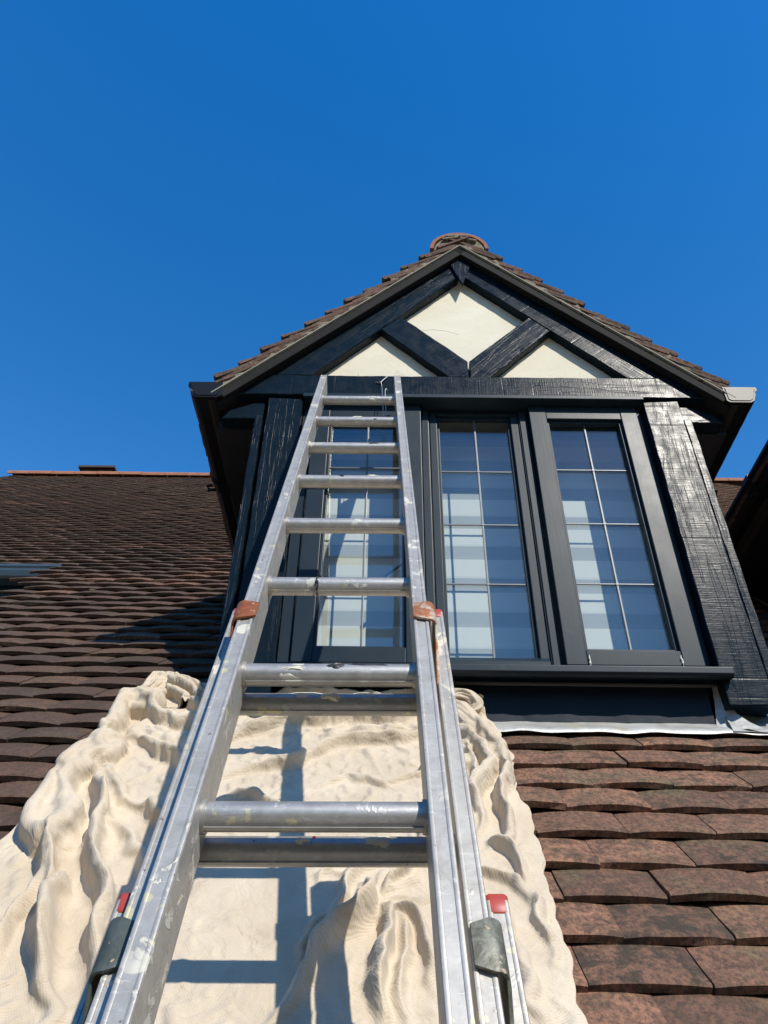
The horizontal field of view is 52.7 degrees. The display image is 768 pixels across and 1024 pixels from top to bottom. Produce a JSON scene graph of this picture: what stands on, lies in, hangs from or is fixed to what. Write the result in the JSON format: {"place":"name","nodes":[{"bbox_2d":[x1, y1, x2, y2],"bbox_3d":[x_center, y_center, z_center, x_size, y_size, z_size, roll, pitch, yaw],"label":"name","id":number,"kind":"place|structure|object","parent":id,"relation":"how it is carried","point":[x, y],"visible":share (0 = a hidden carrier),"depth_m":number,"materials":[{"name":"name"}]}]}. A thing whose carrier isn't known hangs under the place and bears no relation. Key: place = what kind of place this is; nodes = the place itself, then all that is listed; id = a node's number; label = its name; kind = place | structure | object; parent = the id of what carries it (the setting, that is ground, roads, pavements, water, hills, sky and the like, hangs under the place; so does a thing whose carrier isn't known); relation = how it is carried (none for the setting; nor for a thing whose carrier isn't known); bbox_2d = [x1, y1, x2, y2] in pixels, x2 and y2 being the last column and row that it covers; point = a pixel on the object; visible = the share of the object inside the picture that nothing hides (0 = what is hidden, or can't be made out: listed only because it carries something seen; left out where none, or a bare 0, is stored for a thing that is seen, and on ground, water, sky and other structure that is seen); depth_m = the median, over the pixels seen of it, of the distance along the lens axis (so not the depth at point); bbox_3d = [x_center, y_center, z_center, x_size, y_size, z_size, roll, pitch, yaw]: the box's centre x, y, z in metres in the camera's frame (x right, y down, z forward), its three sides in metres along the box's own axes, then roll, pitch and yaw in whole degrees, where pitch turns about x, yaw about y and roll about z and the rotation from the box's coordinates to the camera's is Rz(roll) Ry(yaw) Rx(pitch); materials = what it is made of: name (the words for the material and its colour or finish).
{"place":"outdoors","nodes":[
{"label":"outdoors","id":0,"kind":"place"},
{"bbox_2d":[0,0,767,477],"label":"sky","id":1,"kind":"structure","parent":0,"point":[186,186],"materials":[{"name":"blue"}]},
{"label":"patio","id":2,"kind":"structure","parent":0,"visible":0},
{"bbox_2d":[71,375,529,1023],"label":"extension ladder","id":3,"kind":"object","parent":2,"relation":"on","point":[477,971],"visible":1,"depth_m":0.77,"materials":[{"name":"metal"}]},
{"bbox_2d":[313,576,318,596],"bbox_3d":[-0.104,0.124,1.193,0.006,0.074,0.032,0,-68,0],"label":"cable tie","id":4,"kind":"object","parent":3,"relation":"attached to","point":[316,583],"visible":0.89,"depth_m":1.20,"materials":[{"name":"black plastic"}]},
{"label":"ground","id":5,"kind":"structure","parent":0,"visible":0},
{"bbox_2d":[0,465,767,1023],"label":"house","id":6,"kind":"structure","parent":5,"relation":"on","point":[654,847],"depth_m":1.75,"materials":[{"name":"tile"}]},
{"bbox_2d":[0,671,587,1023],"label":"dust sheet","id":7,"kind":"object","parent":6,"relation":"on","point":[304,945],"visible":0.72,"depth_m":1.21,"materials":[{"name":"fabric"}]},
{"bbox_2d":[188,233,767,734],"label":"dormer window","id":8,"kind":"structure","parent":6,"relation":"attached to","point":[462,335],"depth_m":2.46,"materials":[{"name":"beige paint"}]},
{"bbox_2d":[317,434,401,646],"bbox_3d":[-0.057,0.132,2.465,0.365,1.038,0.038,1,-39,0],"label":"roller blind","id":9,"kind":"object","parent":8,"relation":"attached to","point":[339,623],"visible":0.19,"depth_m":2.43,"materials":[{"name":"fabric"}]},
{"bbox_2d":[375,376,387,416],"bbox_3d":[-0.011,-0.380,2.562,0.043,0.213,0.020,-4,-39,6],"label":"wire loop","id":10,"kind":"object","parent":8,"relation":"hanging from","point":[382,395],"visible":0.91,"depth_m":2.60,"materials":[{"name":"silver metal"}]},
{"bbox_2d":[429,436,534,657],"bbox_3d":[0.292,0.136,2.464,0.324,1.038,0.038,1,-39,0],"label":"roller blind","id":11,"kind":"object","parent":8,"relation":"attached to","point":[469,623],"visible":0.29,"depth_m":2.44,"materials":[{"name":"fabric"}]},
{"bbox_2d":[277,406,715,692],"bbox_3d":[0.289,0.044,2.343,1.126,1.058,0.085,1,-39,0],"label":"window frame","id":12,"kind":"structure","parent":8,"relation":"in","point":[289,602],"depth_m":2.25,"materials":[{"name":"wood"}]},
{"bbox_2d":[551,437,670,649],"bbox_3d":[0.648,0.140,2.462,0.380,1.038,0.038,1,-39,0],"label":"roller blind","id":13,"kind":"object","parent":8,"relation":"attached to","point":[603,620],"visible":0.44,"depth_m":2.46,"materials":[{"name":"fabric"}]},
{"bbox_2d":[724,440,767,608],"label":"dormer window","id":14,"kind":"structure","parent":6,"relation":"attached to","point":[746,517],"depth_m":3.04,"materials":[{"name":"wood"}]}
]}

